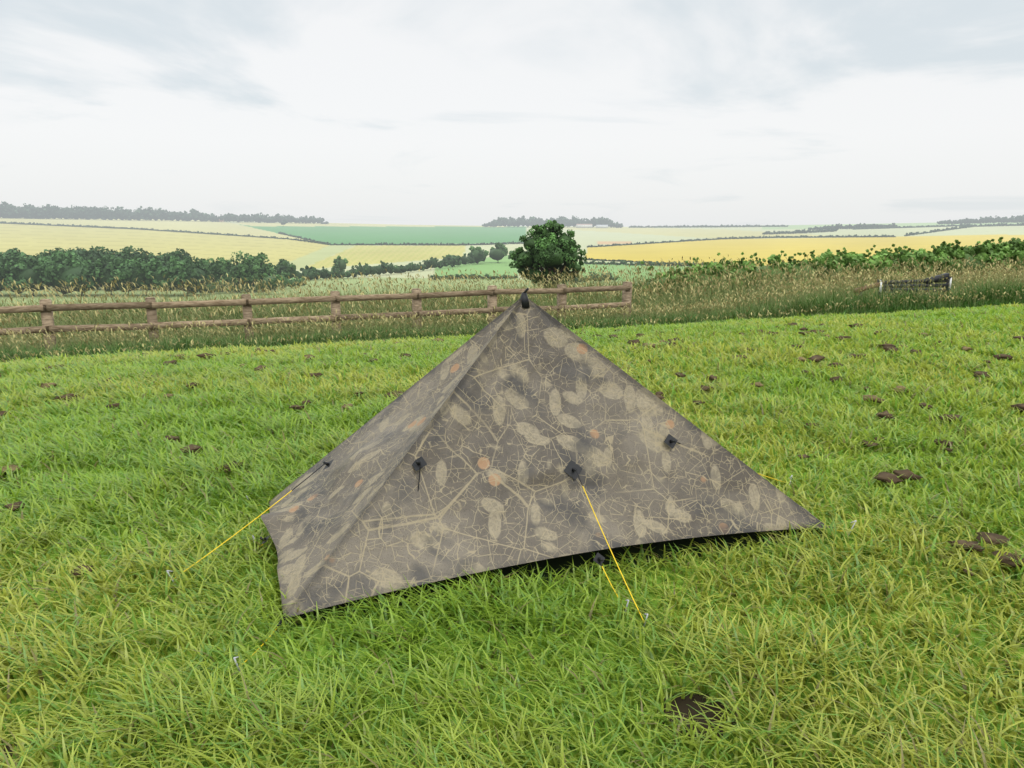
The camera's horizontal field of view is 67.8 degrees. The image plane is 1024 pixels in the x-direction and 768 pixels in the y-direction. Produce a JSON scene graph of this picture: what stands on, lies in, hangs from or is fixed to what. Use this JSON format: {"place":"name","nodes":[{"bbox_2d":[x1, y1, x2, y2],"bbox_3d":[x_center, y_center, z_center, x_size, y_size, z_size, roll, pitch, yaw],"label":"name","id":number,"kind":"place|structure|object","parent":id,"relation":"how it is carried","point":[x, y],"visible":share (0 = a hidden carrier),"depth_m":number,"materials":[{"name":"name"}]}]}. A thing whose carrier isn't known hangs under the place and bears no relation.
{"place":"outdoors","nodes":[
{"label":"outdoors","id":0,"kind":"place"},
{"bbox_2d":[0,302,1023,767],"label":"lawn grass","id":1,"kind":"structure","parent":0,"point":[152,376],"depth_m":3.25,"materials":[{"name":"green plant"}]},
{"bbox_2d":[0,217,1023,767],"bbox_3d":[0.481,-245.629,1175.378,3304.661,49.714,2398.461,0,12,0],"label":"ground","id":2,"kind":"structure","parent":0,"point":[32,239],"depth_m":5.40,"materials":[{"name":"green plant"}]},
{"bbox_2d":[18,232,573,296],"bbox_3d":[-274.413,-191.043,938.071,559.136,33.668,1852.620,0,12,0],"label":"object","id":3,"kind":"object","parent":2,"relation":"on","point":[553,269],"visible":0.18,"depth_m":30.97,"materials":[{"name":"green plant"}]},
{"bbox_2d":[0,281,631,348],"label":"post and rail fence","id":4,"kind":"object","parent":2,"relation":"on","point":[46,308],"visible":0.82,"depth_m":15.93,"materials":[{"name":"brown wood"}]},
{"bbox_2d":[218,219,607,227],"bbox_3d":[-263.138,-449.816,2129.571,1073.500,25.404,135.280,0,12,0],"label":"farm buildings","id":5,"kind":"structure","parent":2,"relation":"on","point":[588,226],"depth_m":2170.82,"materials":[{"name":"white"}]},
{"bbox_2d":[166,288,855,671],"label":"tent guy lines","id":6,"kind":"object","parent":2,"relation":"on","point":[572,468],"visible":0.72,"depth_m":3.57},
{"bbox_2d":[0,201,1023,293],"bbox_3d":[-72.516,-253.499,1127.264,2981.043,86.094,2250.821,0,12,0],"label":"trees and hedges","id":7,"kind":"object","parent":2,"relation":"on","point":[542,247],"visible":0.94,"depth_m":210.83,"materials":[{"name":"green plant"}]},
{"bbox_2d":[0,322,1023,576],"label":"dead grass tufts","id":8,"kind":"object","parent":2,"relation":"on","point":[894,478],"visible":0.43,"depth_m":6.56,"materials":[{"name":"brown plant"}]},
{"bbox_2d":[261,298,826,617],"bbox_3d":[0.111,0.127,3.947,2.737,1.170,1.400,-4,12,-20],"label":"tent","id":9,"kind":"object","parent":2,"relation":"on","point":[500,422],"visible":0.97,"depth_m":3.60,"materials":[{"name":"fabric"}]},
{"bbox_2d":[635,236,1023,299],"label":"hawthorn hedge","id":10,"kind":"object","parent":2,"relation":"on","point":[986,250],"depth_m":31.00,"materials":[{"name":"green plant"}]},
{"bbox_2d":[854,273,951,298],"bbox_3d":[10.901,-2.496,21.198,3.569,1.099,0.160,-5,13,-22],"label":"old jump frame","id":11,"kind":"object","parent":2,"relation":"on","point":[935,279],"visible":0.48,"depth_m":21.26,"materials":[{"name":"paint"}]},
{"bbox_2d":[0,254,1023,362],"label":"long grass","id":12,"kind":"structure","parent":0,"point":[993,287],"depth_m":19.11,"materials":[{"name":"green plant"}]},
{"bbox_2d":[0,0,1023,226],"label":"sky","id":13,"kind":"structure","parent":0,"point":[644,113],"materials":[{"name":"white"}]}
]}

